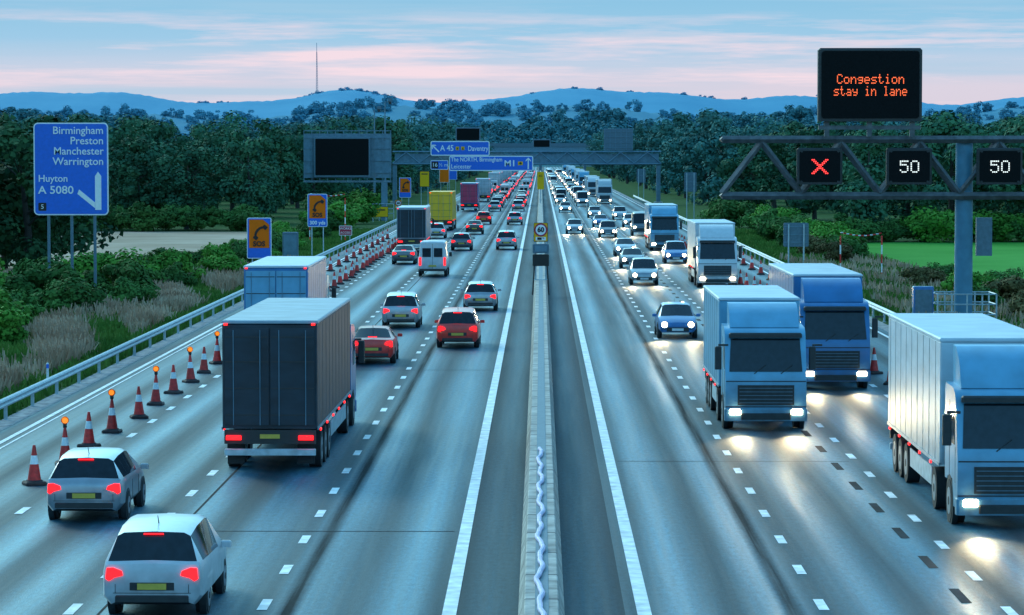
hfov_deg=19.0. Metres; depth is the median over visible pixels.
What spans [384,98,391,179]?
camera mast
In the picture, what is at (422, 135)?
tree
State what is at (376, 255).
traffic cone
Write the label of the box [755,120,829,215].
tree
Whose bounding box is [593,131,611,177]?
tree
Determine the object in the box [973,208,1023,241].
shrub
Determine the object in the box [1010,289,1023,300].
shrub
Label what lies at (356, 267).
traffic cone
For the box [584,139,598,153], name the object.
tree
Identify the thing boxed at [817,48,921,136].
message sign
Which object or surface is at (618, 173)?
tree
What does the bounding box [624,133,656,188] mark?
tree
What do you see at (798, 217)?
shrub
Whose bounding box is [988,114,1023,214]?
tree
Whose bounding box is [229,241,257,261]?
shrub
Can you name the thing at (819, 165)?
lane signal
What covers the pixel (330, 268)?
traffic cone
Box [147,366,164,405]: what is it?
traffic cone
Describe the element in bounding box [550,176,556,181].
van
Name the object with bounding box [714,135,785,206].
tree
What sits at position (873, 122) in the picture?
tree
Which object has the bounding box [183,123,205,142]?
tree
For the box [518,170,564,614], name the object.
concrete barrier
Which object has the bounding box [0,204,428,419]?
guard rail
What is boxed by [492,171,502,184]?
lorry
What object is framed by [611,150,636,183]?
tree
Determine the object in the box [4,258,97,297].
shrub
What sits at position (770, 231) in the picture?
shrub
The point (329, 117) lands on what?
tree
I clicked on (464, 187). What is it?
rear door
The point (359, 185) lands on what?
tree
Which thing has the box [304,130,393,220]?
message sign
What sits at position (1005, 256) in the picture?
crop field
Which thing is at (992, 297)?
shrub
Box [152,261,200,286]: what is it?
shrub
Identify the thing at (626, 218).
hatchback car
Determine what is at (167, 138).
tree
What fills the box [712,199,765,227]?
shrub
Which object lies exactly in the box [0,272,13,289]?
shrub
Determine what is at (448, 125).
tree
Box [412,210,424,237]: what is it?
rear door
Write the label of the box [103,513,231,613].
estate car
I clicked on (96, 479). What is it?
hatchback car
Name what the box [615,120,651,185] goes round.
tree
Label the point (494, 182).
van
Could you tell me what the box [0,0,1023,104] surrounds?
sky
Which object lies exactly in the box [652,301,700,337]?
hatchback car
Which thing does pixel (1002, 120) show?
tree
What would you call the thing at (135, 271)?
shrub
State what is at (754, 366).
lorry
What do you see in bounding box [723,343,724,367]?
side window
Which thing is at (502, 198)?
hatchback car
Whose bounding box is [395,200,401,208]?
speed limit sign
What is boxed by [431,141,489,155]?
direction sign
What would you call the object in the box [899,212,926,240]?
shrub
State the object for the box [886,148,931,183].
lane signal
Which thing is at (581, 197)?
van
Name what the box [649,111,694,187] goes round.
tree
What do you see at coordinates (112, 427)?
traffic cone
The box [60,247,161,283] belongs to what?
shrub
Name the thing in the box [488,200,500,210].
hatchback car
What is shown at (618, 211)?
estate car
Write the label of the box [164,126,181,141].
tree
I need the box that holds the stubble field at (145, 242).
[0,232,246,273]
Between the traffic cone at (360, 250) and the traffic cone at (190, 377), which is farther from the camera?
the traffic cone at (360, 250)
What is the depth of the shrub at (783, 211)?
324.20 m
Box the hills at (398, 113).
[55,105,1023,133]
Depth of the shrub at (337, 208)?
328.94 m
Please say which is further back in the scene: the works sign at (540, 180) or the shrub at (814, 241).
the works sign at (540, 180)
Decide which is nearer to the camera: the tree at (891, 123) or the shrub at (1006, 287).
the shrub at (1006, 287)
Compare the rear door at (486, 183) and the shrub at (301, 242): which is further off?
the rear door at (486, 183)
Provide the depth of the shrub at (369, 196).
382.97 m
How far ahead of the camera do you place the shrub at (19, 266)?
179.70 m
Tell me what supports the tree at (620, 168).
on the ground at (687, 209)
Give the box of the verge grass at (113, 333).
[0,227,1023,419]
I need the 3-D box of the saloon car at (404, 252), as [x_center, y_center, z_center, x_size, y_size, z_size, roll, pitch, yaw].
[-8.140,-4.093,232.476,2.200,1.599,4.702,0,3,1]
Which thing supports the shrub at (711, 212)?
on the ground at (687, 209)
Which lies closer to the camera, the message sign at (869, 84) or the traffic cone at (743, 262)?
the message sign at (869, 84)
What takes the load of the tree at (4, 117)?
on the ground at (687, 209)
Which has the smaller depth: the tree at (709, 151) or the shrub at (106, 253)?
the shrub at (106, 253)
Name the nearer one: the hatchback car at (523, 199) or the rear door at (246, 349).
the rear door at (246, 349)
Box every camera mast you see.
[374,106,380,191]
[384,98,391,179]
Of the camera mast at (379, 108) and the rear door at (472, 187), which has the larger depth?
the rear door at (472, 187)
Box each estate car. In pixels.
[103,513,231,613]
[380,291,425,327]
[435,307,484,347]
[491,197,502,207]
[494,229,518,249]
[512,199,524,210]
[555,194,565,203]
[597,220,618,237]
[611,206,627,219]
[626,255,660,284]
[661,240,686,262]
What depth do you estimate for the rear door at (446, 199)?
329.98 m
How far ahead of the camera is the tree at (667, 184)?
599.08 m
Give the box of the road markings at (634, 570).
[0,170,1017,614]
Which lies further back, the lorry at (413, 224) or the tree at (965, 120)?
the tree at (965, 120)
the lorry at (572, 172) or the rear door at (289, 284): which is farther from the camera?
the lorry at (572, 172)
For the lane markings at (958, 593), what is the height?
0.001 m
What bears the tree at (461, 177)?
on the ground at (687, 209)
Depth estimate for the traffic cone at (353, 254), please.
244.12 m
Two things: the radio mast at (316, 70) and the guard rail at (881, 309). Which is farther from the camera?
the radio mast at (316, 70)
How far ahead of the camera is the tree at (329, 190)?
436.45 m
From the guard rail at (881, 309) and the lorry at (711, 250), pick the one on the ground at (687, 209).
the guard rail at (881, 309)
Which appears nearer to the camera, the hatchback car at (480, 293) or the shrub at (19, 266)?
the hatchback car at (480, 293)
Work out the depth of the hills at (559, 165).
1852.95 m
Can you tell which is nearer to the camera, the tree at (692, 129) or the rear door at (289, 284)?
the rear door at (289, 284)
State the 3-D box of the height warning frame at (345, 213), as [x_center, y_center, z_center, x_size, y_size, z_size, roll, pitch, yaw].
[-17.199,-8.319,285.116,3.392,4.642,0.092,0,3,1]
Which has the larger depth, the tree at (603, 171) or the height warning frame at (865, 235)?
the tree at (603, 171)
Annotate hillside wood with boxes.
[0,94,1023,135]
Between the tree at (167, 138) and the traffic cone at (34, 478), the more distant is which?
the tree at (167, 138)
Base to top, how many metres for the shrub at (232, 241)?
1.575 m
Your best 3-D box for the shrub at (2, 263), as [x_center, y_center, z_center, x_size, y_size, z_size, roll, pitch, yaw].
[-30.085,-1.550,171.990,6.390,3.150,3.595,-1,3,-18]
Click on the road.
(704, 531)
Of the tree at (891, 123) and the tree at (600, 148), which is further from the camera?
the tree at (600, 148)
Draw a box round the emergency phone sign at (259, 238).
[247,218,271,261]
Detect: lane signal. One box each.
[796,148,842,183]
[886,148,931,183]
[976,148,1022,183]
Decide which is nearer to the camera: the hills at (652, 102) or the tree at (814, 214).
the tree at (814, 214)
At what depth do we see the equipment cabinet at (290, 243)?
235.90 m
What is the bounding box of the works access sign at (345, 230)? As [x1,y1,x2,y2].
[339,226,351,239]
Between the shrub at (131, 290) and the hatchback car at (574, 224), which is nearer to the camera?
the shrub at (131, 290)
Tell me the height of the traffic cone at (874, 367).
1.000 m
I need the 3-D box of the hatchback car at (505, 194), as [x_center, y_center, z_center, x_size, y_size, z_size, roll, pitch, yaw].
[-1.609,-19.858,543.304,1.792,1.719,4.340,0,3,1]
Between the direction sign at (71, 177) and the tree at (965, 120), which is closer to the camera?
the direction sign at (71, 177)
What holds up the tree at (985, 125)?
on the ground at (687, 209)
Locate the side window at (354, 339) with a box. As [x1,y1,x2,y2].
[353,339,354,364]
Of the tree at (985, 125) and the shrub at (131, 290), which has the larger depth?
the tree at (985, 125)
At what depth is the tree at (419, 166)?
656.36 m
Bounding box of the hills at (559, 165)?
[533,134,592,166]
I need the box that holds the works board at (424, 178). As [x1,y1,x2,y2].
[420,171,428,186]
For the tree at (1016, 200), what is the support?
on the ground at (687, 209)
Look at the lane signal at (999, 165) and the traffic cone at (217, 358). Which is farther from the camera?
the lane signal at (999, 165)
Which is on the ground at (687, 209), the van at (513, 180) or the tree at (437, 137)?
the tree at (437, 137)
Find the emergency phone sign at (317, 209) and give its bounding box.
[307,194,326,255]
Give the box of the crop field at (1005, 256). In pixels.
[862,242,1023,278]
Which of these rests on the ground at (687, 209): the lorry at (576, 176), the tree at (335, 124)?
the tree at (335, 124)
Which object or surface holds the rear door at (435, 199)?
in the lorry at (442, 204)
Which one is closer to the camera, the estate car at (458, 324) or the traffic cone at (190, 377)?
the traffic cone at (190, 377)
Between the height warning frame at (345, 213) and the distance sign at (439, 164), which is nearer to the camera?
the height warning frame at (345, 213)
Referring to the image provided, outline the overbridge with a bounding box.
[490,143,590,171]
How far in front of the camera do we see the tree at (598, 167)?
1204.96 m
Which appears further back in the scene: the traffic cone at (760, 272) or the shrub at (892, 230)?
the shrub at (892, 230)
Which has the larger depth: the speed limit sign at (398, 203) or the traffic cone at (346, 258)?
the speed limit sign at (398, 203)
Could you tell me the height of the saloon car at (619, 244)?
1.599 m
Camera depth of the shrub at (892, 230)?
288.11 m
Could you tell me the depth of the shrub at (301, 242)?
258.07 m
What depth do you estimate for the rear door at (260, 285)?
119.19 m
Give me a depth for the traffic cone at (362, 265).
220.07 m
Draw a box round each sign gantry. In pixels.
[390,151,662,203]
[719,136,1023,318]
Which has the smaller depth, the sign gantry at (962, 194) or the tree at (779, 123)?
the sign gantry at (962, 194)
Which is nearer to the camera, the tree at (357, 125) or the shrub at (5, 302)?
the shrub at (5, 302)
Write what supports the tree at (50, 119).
on the ground at (687, 209)
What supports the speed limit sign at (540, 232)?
on the concrete barrier
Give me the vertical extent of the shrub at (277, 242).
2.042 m
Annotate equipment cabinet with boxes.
[282,232,298,255]
[912,286,933,312]
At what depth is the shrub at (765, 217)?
309.55 m
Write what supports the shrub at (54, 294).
on the ground at (687, 209)
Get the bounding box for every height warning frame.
[309,193,345,239]
[840,232,882,272]
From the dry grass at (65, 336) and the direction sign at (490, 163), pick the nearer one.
the dry grass at (65, 336)
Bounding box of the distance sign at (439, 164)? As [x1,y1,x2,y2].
[431,160,447,169]
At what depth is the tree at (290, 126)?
537.24 m
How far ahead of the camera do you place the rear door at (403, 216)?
258.06 m
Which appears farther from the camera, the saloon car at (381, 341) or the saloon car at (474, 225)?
the saloon car at (474, 225)
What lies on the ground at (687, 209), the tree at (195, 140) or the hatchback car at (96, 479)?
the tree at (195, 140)
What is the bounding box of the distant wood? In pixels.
[2,105,996,165]
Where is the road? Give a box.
[0,167,1023,614]
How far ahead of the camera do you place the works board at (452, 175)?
619.55 m
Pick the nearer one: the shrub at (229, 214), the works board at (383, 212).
the shrub at (229, 214)
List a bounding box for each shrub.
[0,258,11,274]
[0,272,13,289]
[0,288,36,327]
[0,306,33,344]
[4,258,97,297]
[8,255,69,275]
[8,289,47,315]
[34,276,107,311]
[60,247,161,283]
[81,255,155,293]
[85,210,118,230]
[86,251,115,258]
[105,276,160,303]
[109,203,134,230]
[112,201,176,231]
[135,247,176,264]
[146,247,205,281]
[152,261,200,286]
[157,202,204,230]
[182,248,207,264]
[185,203,228,230]
[197,242,235,267]
[199,253,246,272]
[217,203,248,230]
[226,238,246,246]
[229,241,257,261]
[231,206,273,230]
[236,241,246,247]
[245,247,279,259]
[271,220,291,231]
[272,232,282,252]
[276,228,305,245]
[278,236,306,248]
[296,222,331,237]
[298,194,355,219]
[299,200,364,228]
[299,210,347,231]
[332,187,380,216]
[341,196,381,222]
[697,196,741,222]
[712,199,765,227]
[737,208,780,231]
[749,203,800,217]
[754,216,792,240]
[775,226,816,248]
[789,212,812,223]
[796,234,825,254]
[801,217,849,231]
[809,224,860,243]
[814,240,854,261]
[821,234,869,257]
[829,212,879,236]
[853,218,880,242]
[871,218,917,241]
[898,265,946,285]
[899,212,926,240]
[903,205,982,242]
[927,262,953,276]
[940,270,998,290]
[972,283,1005,307]
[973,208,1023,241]
[978,267,1023,280]
[981,275,1023,300]
[1004,220,1023,241]
[1005,296,1023,319]
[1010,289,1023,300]
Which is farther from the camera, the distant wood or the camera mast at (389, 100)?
the distant wood
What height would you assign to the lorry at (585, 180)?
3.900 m
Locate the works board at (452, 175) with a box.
[449,170,456,190]
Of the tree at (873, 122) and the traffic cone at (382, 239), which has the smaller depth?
the traffic cone at (382, 239)
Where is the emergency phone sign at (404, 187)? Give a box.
[399,178,410,204]
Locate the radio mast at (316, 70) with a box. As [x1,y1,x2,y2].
[316,43,317,93]
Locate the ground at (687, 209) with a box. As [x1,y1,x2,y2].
[1,167,1020,419]
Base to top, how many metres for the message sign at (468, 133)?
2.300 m
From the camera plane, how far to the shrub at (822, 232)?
255.11 m
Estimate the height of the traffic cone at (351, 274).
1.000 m
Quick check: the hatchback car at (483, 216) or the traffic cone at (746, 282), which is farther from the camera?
the hatchback car at (483, 216)
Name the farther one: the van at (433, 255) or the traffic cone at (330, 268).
the traffic cone at (330, 268)
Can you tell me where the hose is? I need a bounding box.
[534,447,546,614]
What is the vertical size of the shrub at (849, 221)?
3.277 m
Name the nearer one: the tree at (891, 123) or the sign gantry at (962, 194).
the sign gantry at (962, 194)
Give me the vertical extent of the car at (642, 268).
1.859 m
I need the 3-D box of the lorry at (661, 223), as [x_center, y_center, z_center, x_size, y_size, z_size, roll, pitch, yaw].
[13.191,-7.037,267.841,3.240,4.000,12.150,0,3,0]
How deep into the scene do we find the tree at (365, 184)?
492.11 m
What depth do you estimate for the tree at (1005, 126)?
386.11 m
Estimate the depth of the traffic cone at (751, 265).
219.86 m
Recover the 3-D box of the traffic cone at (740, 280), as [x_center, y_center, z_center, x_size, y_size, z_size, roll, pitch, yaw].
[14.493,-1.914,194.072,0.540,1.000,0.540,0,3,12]
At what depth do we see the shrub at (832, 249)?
231.09 m
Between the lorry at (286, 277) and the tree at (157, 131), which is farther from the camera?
the tree at (157, 131)
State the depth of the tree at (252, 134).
468.05 m
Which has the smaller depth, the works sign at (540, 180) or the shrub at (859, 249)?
the shrub at (859, 249)
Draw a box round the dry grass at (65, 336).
[0,252,1023,394]
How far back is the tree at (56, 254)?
216.85 m
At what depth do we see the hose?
58.72 m
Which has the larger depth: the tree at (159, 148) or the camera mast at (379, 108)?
the camera mast at (379, 108)
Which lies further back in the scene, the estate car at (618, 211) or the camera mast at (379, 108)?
the camera mast at (379, 108)
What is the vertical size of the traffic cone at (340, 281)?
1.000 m
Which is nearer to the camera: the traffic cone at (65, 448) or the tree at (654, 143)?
the traffic cone at (65, 448)
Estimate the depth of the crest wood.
6468.56 m
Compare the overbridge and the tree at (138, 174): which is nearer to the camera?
the tree at (138, 174)
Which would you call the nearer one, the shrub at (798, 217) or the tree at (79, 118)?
the shrub at (798, 217)
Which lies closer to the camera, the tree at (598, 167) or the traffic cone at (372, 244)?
the traffic cone at (372, 244)
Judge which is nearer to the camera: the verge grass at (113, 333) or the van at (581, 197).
the verge grass at (113, 333)
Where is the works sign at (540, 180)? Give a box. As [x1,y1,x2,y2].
[537,172,543,202]
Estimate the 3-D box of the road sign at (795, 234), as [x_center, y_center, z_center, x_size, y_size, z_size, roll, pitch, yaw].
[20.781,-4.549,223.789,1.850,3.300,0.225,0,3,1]
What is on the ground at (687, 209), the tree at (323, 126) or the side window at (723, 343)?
the tree at (323, 126)
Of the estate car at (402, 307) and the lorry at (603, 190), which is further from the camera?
the lorry at (603, 190)
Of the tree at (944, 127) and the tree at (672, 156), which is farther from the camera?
the tree at (672, 156)
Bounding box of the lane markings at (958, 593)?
[96,235,971,614]
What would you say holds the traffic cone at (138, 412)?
on the road
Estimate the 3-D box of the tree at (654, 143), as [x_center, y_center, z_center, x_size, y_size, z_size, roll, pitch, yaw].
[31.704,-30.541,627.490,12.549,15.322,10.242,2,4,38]
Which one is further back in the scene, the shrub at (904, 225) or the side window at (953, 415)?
the shrub at (904, 225)
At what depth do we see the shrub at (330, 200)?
344.14 m
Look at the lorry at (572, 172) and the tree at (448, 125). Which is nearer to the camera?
the tree at (448, 125)
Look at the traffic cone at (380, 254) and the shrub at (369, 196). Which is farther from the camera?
the shrub at (369, 196)
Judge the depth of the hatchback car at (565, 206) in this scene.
430.20 m
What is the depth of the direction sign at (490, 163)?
502.36 m
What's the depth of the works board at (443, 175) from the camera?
559.60 m
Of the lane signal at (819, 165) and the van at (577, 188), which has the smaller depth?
the lane signal at (819, 165)
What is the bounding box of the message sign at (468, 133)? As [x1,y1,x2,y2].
[456,127,480,140]
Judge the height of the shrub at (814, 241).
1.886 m
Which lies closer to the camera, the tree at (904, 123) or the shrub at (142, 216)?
the shrub at (142, 216)
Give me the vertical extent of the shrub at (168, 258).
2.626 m
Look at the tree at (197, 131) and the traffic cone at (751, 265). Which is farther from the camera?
the tree at (197, 131)
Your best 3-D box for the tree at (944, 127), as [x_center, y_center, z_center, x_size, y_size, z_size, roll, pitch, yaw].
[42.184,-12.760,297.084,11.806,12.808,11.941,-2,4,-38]
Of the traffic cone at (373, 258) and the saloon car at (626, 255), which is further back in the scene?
the traffic cone at (373, 258)
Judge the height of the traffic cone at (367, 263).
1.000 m
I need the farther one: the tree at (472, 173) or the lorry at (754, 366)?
the tree at (472, 173)
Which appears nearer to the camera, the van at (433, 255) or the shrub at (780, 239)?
the van at (433, 255)
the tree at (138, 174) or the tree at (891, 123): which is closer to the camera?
the tree at (138, 174)
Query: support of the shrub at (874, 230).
on the ground at (687, 209)
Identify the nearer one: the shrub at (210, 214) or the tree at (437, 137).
the shrub at (210, 214)
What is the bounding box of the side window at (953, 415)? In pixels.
[950,408,954,444]
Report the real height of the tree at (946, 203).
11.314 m
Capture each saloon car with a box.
[355,325,401,362]
[391,244,419,263]
[464,219,485,233]
[591,214,609,226]
[612,238,638,255]
[617,248,646,267]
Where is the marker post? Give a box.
[46,363,48,378]
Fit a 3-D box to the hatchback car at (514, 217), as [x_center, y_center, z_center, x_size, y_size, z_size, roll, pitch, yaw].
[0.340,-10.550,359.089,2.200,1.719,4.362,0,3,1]
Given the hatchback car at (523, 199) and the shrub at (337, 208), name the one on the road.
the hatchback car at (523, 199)
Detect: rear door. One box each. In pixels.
[224,328,268,424]
[245,271,274,307]
[270,328,314,424]
[276,271,305,297]
[397,210,410,237]
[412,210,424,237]
[430,194,440,218]
[441,194,451,218]
[461,184,468,202]
[469,184,476,202]
[476,180,482,194]
[483,180,489,194]
[489,173,493,179]
[494,173,499,184]
[503,171,506,178]
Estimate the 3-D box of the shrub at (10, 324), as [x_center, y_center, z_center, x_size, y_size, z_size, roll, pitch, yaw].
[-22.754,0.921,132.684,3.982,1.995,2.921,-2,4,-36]
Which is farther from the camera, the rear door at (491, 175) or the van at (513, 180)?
the van at (513, 180)
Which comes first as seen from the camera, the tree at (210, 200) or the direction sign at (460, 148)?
the tree at (210, 200)
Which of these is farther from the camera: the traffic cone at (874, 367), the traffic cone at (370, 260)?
the traffic cone at (370, 260)
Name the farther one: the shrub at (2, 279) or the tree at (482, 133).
the tree at (482, 133)
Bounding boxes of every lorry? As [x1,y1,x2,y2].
[221,298,364,465]
[243,256,335,308]
[396,205,433,246]
[429,191,458,229]
[460,182,479,209]
[476,178,490,200]
[489,172,499,189]
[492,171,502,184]
[503,171,507,182]
[568,166,575,175]
[571,168,579,179]
[575,170,584,185]
[578,171,588,185]
[584,175,596,190]
[586,176,599,194]
[596,179,611,203]
[644,203,684,250]
[687,219,744,286]
[703,285,821,428]
[769,263,882,387]
[887,313,1023,523]
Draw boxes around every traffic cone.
[22,445,46,485]
[55,416,69,465]
[77,412,100,447]
[102,389,122,432]
[130,386,148,418]
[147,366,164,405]
[163,365,183,393]
[182,347,199,382]
[197,347,210,373]
[209,331,221,363]
[326,257,334,270]
[330,272,339,287]
[335,253,342,266]
[337,269,344,283]
[342,249,350,261]
[342,266,350,280]
[348,263,355,277]
[349,246,357,257]
[355,258,361,272]
[357,242,363,253]
[359,256,366,269]
[363,239,369,250]
[365,253,371,266]
[368,251,374,264]
[369,236,374,247]
[371,249,376,261]
[374,234,380,244]
[375,247,380,259]
[378,245,384,257]
[379,231,385,241]
[384,242,391,253]
[737,269,743,284]
[739,252,747,264]
[744,273,748,284]
[748,256,755,269]
[757,260,764,274]
[870,347,882,373]
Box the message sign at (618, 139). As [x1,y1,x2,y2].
[604,129,632,149]
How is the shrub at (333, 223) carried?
on the ground at (687, 209)
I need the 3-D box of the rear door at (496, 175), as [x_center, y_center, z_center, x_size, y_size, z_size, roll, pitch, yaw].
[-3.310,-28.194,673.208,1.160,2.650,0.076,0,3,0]
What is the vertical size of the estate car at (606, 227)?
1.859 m
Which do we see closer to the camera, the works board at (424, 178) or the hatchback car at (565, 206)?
the hatchback car at (565, 206)
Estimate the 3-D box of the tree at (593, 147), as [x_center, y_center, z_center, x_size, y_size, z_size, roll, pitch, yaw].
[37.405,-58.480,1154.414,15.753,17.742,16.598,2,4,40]
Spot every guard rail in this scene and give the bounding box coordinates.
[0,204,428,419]
[633,195,894,321]
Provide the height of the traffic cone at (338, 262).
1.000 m
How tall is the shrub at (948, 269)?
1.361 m
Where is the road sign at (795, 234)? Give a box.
[783,223,808,262]
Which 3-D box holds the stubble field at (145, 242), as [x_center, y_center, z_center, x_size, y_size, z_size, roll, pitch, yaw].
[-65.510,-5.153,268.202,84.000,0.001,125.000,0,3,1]
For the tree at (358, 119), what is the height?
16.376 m
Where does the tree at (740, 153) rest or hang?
on the ground at (687, 209)
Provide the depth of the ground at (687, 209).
463.04 m
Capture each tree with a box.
[0,109,30,268]
[0,114,122,262]
[0,120,119,263]
[15,119,32,133]
[16,146,98,257]
[24,117,73,130]
[67,113,125,196]
[108,113,184,200]
[108,134,123,210]
[108,137,171,210]
[111,115,164,208]
[132,118,182,209]
[148,146,234,228]
[159,123,191,145]
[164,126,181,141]
[170,147,234,209]
[172,119,255,208]
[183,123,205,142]
[189,110,251,210]
[189,132,203,147]
[216,136,284,214]
[223,118,302,213]
[225,131,310,193]
[235,129,258,205]
[274,147,300,212]
[279,121,314,200]
[281,123,353,202]
[289,127,315,207]
[312,118,361,133]
[312,121,332,128]
[313,116,351,133]
[315,178,360,199]
[319,115,350,124]
[334,133,370,199]
[345,119,371,189]
[349,115,377,131]
[359,117,376,133]
[360,115,416,200]
[361,154,391,192]
[365,125,411,190]
[377,119,421,194]
[397,137,427,191]
[398,124,438,193]
[405,113,427,135]
[412,114,460,183]
[419,122,463,187]
[419,133,445,189]
[435,120,456,182]
[450,133,469,181]
[461,126,485,175]
[468,171,478,177]
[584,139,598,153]
[587,141,601,173]
[588,128,615,177]
[589,134,602,168]
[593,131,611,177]
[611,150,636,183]
[613,150,633,181]
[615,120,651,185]
[617,137,645,185]
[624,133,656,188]
[633,116,671,138]
[643,121,683,193]
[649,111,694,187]
[653,136,698,197]
[658,144,682,195]
[674,107,732,193]
[674,114,739,204]
[682,118,751,168]
[692,132,731,200]
[693,116,749,202]
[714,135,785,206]
[729,126,756,135]
[730,143,758,201]
[735,112,787,207]
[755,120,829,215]
[770,117,787,200]
[771,120,804,190]
[785,143,833,218]
[786,121,885,216]
[832,130,912,240]
[834,121,905,217]
[878,130,946,219]
[882,121,902,133]
[895,110,1009,239]
[899,121,927,131]
[938,135,955,211]
[941,144,1014,215]
[945,113,982,148]
[950,122,999,148]
[972,121,1008,211]
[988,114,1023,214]
[994,116,1012,122]
[995,121,1018,215]
[1004,126,1023,215]
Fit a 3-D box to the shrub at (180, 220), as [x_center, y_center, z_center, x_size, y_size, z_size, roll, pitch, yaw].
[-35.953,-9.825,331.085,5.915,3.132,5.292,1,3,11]
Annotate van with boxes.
[418,240,451,275]
[491,180,497,191]
[500,185,509,197]
[509,178,516,187]
[519,185,528,197]
[522,180,530,190]
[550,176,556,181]
[555,188,566,201]
[565,178,572,184]
[572,186,582,199]
[576,191,588,205]
[629,211,644,235]
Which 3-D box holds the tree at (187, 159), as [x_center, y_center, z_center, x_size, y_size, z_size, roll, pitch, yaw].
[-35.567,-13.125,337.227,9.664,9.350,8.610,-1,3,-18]
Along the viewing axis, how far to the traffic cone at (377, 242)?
280.06 m
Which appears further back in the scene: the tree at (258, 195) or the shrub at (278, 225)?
the tree at (258, 195)
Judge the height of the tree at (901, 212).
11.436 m
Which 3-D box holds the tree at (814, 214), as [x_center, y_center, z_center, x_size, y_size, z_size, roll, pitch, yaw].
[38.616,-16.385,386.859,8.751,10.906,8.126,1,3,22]
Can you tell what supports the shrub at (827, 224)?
on the ground at (687, 209)
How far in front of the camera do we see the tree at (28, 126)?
406.13 m
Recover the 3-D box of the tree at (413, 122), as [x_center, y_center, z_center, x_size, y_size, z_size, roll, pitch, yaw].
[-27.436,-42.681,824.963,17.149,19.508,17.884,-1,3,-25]
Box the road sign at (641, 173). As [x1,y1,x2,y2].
[637,169,645,198]
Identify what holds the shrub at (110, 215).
on the ground at (687, 209)
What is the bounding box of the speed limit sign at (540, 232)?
[532,223,549,294]
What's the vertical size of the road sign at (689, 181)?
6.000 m
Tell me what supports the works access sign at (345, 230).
on the ground at (687, 209)
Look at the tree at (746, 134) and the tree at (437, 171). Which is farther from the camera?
the tree at (437, 171)
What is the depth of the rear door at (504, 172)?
832.82 m
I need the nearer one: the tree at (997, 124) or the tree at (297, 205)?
the tree at (997, 124)
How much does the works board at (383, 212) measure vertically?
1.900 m
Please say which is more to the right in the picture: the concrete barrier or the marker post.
the concrete barrier
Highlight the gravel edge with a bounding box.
[0,190,888,430]
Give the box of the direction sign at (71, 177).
[33,123,108,285]
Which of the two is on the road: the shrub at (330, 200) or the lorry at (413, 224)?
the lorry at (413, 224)
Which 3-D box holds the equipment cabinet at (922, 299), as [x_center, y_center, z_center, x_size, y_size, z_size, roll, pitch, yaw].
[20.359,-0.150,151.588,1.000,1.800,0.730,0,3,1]
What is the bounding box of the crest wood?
[197,86,816,102]
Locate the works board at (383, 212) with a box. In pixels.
[371,206,387,221]
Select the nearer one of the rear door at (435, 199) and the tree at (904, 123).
the rear door at (435, 199)
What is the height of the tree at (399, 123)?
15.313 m
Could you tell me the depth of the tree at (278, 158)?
363.50 m
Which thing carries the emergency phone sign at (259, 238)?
on the ground at (687, 209)
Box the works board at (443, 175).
[439,166,448,190]
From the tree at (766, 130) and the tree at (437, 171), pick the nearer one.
the tree at (766, 130)
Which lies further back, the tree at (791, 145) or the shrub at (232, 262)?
the tree at (791, 145)
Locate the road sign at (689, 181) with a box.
[684,172,695,218]
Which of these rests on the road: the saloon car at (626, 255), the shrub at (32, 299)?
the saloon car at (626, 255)
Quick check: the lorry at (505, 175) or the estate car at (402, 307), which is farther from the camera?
the lorry at (505, 175)
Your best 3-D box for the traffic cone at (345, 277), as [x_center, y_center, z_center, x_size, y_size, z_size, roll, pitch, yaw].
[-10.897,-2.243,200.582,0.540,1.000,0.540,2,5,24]
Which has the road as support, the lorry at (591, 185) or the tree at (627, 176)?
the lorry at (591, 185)
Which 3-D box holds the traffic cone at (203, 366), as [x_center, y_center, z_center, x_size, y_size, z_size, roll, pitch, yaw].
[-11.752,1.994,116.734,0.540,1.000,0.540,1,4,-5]
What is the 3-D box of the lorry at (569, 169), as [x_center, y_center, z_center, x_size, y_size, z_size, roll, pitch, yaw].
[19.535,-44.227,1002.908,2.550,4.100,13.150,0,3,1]
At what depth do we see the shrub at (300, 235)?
268.25 m
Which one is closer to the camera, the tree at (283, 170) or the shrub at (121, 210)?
the shrub at (121, 210)
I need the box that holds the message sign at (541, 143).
[533,139,550,147]
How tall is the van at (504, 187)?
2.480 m
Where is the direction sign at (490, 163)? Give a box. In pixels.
[449,156,532,170]
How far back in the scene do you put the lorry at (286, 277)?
119.22 m
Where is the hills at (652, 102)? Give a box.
[0,88,1023,117]
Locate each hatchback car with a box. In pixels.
[47,447,148,519]
[431,222,448,237]
[450,231,474,249]
[461,279,500,310]
[475,211,492,223]
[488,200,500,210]
[495,195,504,204]
[499,192,507,199]
[506,211,523,224]
[515,197,525,206]
[559,201,571,212]
[564,217,584,233]
[586,206,602,217]
[621,213,631,226]
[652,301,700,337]

